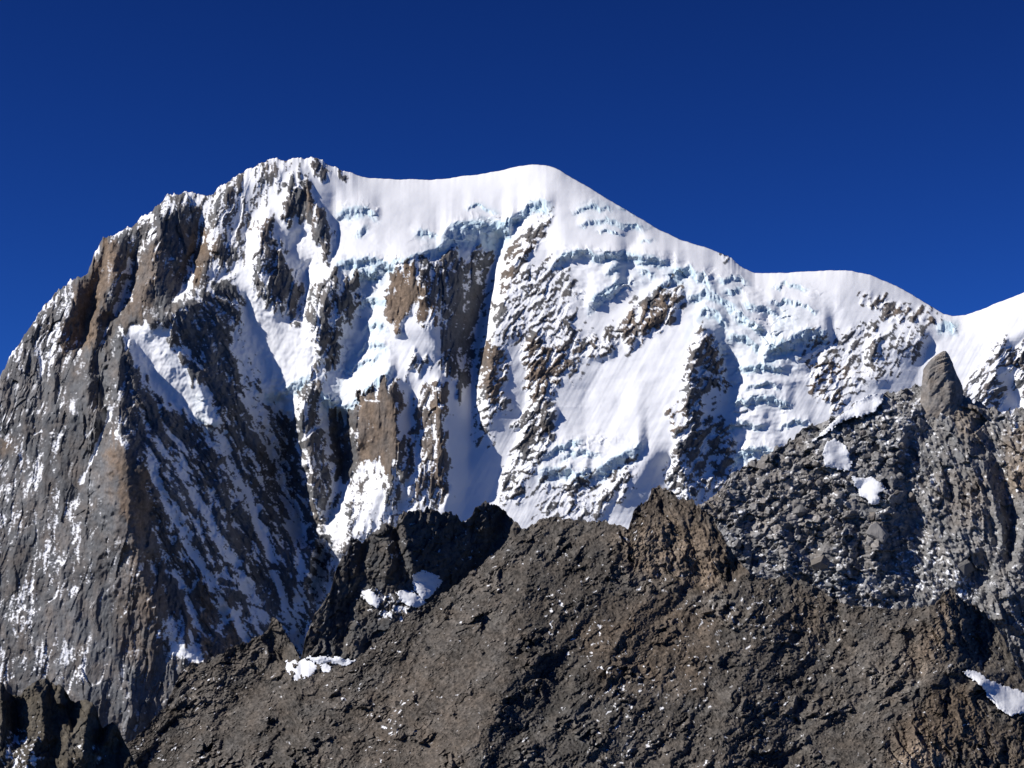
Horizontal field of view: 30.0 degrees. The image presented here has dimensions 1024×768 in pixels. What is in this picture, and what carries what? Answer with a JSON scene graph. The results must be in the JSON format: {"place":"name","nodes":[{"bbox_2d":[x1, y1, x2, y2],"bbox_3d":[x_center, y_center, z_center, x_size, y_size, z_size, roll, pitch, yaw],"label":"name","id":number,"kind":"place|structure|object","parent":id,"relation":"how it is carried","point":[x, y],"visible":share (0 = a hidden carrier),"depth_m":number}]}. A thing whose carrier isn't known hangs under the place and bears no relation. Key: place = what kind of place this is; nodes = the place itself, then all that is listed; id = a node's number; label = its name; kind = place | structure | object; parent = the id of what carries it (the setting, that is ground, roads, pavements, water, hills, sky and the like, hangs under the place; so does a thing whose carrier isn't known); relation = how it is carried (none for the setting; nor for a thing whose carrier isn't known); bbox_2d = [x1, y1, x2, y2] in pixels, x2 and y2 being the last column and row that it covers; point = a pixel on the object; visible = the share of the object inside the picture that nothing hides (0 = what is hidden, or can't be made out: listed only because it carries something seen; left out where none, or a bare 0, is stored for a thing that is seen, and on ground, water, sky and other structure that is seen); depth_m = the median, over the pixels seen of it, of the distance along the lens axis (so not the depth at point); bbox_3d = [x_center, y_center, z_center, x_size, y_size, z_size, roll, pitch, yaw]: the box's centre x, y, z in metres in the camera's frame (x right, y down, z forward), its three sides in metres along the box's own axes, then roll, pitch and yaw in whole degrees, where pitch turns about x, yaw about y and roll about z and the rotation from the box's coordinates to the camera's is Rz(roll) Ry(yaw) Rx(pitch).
{"place":"outdoors","nodes":[
{"label":"outdoors","id":0,"kind":"place"},
{"bbox_2d":[0,676,137,767],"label":"rock teeth","id":1,"kind":"object","parent":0,"point":[45,723],"visible":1,"depth_m":557.37},
{"bbox_2d":[300,501,524,664],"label":"dark crag","id":2,"kind":"structure","parent":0,"point":[385,562],"depth_m":1507.17},
{"bbox_2d":[362,589,380,607],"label":"snow patch","id":3,"kind":"object","parent":2,"relation":"on","point":[372,598],"visible":1,"depth_m":1485.80},
{"bbox_2d":[396,590,425,607],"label":"snow patch","id":4,"kind":"object","parent":2,"relation":"on","point":[410,599],"visible":1,"depth_m":1489.21},
{"bbox_2d":[412,570,441,599],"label":"snow patch","id":5,"kind":"object","parent":2,"relation":"on","point":[426,585],"visible":1,"depth_m":1500.55},
{"bbox_2d":[0,157,1023,743],"bbox_3d":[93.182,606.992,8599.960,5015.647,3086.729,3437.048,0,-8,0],"label":"mountain","id":6,"kind":"structure","parent":0,"point":[246,405],"depth_m":7507.56},
{"bbox_2d":[0,0,1023,375],"label":"sky","id":7,"kind":"structure","parent":0,"point":[883,140]},
{"bbox_2d":[126,485,1023,767],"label":"scree hill","id":8,"kind":"structure","parent":0,"point":[472,629],"depth_m":750.50},
{"bbox_2d":[258,752,264,757],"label":"boulder","id":9,"kind":"object","parent":8,"relation":"on","point":[261,754],"visible":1,"depth_m":734.13},
{"bbox_2d":[285,658,316,680],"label":"snow patch","id":10,"kind":"object","parent":8,"relation":"on","point":[304,667],"visible":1,"depth_m":786.62},
{"bbox_2d":[320,663,331,672],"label":"snow patch","id":11,"kind":"object","parent":8,"relation":"on","point":[325,667],"visible":1,"depth_m":783.67},
{"bbox_2d":[306,655,355,665],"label":"snow patch","id":12,"kind":"object","parent":8,"relation":"on","point":[335,660],"visible":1,"depth_m":784.38},
{"bbox_2d":[370,652,375,657],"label":"boulder","id":13,"kind":"object","parent":8,"relation":"on","point":[372,654],"visible":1,"depth_m":779.05},
{"bbox_2d":[496,718,501,724],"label":"boulder","id":14,"kind":"object","parent":8,"relation":"on","point":[499,721],"visible":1,"depth_m":700.13},
{"bbox_2d":[848,640,855,646],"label":"boulder","id":15,"kind":"object","parent":8,"relation":"on","point":[852,643],"visible":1,"depth_m":762.42},
{"bbox_2d":[963,670,1023,715],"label":"snow patch","id":16,"kind":"object","parent":8,"relation":"on","point":[1008,700],"visible":0.99,"depth_m":728.19},
{"bbox_2d":[699,383,1023,678],"bbox_3d":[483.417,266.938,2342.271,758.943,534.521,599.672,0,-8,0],"label":"boulder ridge","id":17,"kind":"object","parent":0,"point":[963,472],"visible":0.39,"depth_m":2221.47},
{"bbox_2d":[733,538,740,548],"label":"boulder","id":18,"kind":"object","parent":17,"relation":"on","point":[737,542],"visible":1,"depth_m":2183.76},
{"bbox_2d":[767,463,772,468],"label":"boulder","id":19,"kind":"object","parent":17,"relation":"on","point":[769,465],"visible":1,"depth_m":2257.72},
{"bbox_2d":[792,505,806,516],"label":"boulder","id":20,"kind":"object","parent":17,"relation":"on","point":[799,511],"visible":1,"depth_m":2216.56},
{"bbox_2d":[810,442,818,448],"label":"boulder","id":21,"kind":"object","parent":17,"relation":"on","point":[814,444],"visible":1,"depth_m":2276.60},
{"bbox_2d":[815,479,823,486],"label":"boulder","id":22,"kind":"object","parent":17,"relation":"on","point":[818,482],"visible":1,"depth_m":2237.57},
{"bbox_2d":[811,555,829,569],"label":"boulder","id":23,"kind":"object","parent":17,"relation":"on","point":[821,562],"visible":1,"depth_m":2170.77},
{"bbox_2d":[823,438,852,471],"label":"snow patch","id":24,"kind":"object","parent":17,"relation":"on","point":[836,454],"visible":1,"depth_m":2260.71},
{"bbox_2d":[812,393,883,441],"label":"snow patch","id":25,"kind":"object","parent":17,"relation":"on","point":[868,404],"visible":1,"depth_m":2311.96},
{"bbox_2d":[849,471,855,478],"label":"boulder","id":26,"kind":"object","parent":17,"relation":"on","point":[851,474],"visible":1,"depth_m":2243.72},
{"bbox_2d":[853,569,858,575],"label":"boulder","id":27,"kind":"object","parent":17,"relation":"on","point":[855,572],"visible":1,"depth_m":2174.91},
{"bbox_2d":[863,454,870,458],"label":"boulder","id":28,"kind":"object","parent":17,"relation":"on","point":[865,456],"visible":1,"depth_m":2260.68},
{"bbox_2d":[852,476,885,504],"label":"snow patch","id":29,"kind":"object","parent":17,"relation":"on","point":[870,488],"visible":1,"depth_m":2228.27},
{"bbox_2d":[865,538,873,546],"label":"boulder","id":30,"kind":"object","parent":17,"relation":"on","point":[869,541],"visible":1,"depth_m":2183.90},
{"bbox_2d":[868,512,874,520],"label":"boulder","id":31,"kind":"object","parent":17,"relation":"on","point":[871,516],"visible":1,"depth_m":2208.61},
{"bbox_2d":[866,522,888,542],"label":"boulder","id":32,"kind":"object","parent":17,"relation":"on","point":[878,531],"visible":1,"depth_m":2184.15},
{"bbox_2d":[899,442,905,449],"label":"boulder","id":33,"kind":"object","parent":17,"relation":"on","point":[902,445],"visible":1,"depth_m":2270.50},
{"bbox_2d":[901,394,907,400],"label":"boulder","id":34,"kind":"object","parent":17,"relation":"on","point":[904,396],"visible":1,"depth_m":2332.65},
{"bbox_2d":[907,492,915,502],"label":"boulder","id":35,"kind":"object","parent":17,"relation":"on","point":[910,497],"visible":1,"depth_m":2238.16},
{"bbox_2d":[920,351,963,427],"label":"rock pinnacle","id":36,"kind":"object","parent":17,"relation":"on","point":[942,392],"visible":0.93,"depth_m":2319.05},
{"bbox_2d":[951,559,972,577],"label":"boulder","id":37,"kind":"object","parent":17,"relation":"on","point":[965,567],"visible":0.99,"depth_m":2164.00}
]}

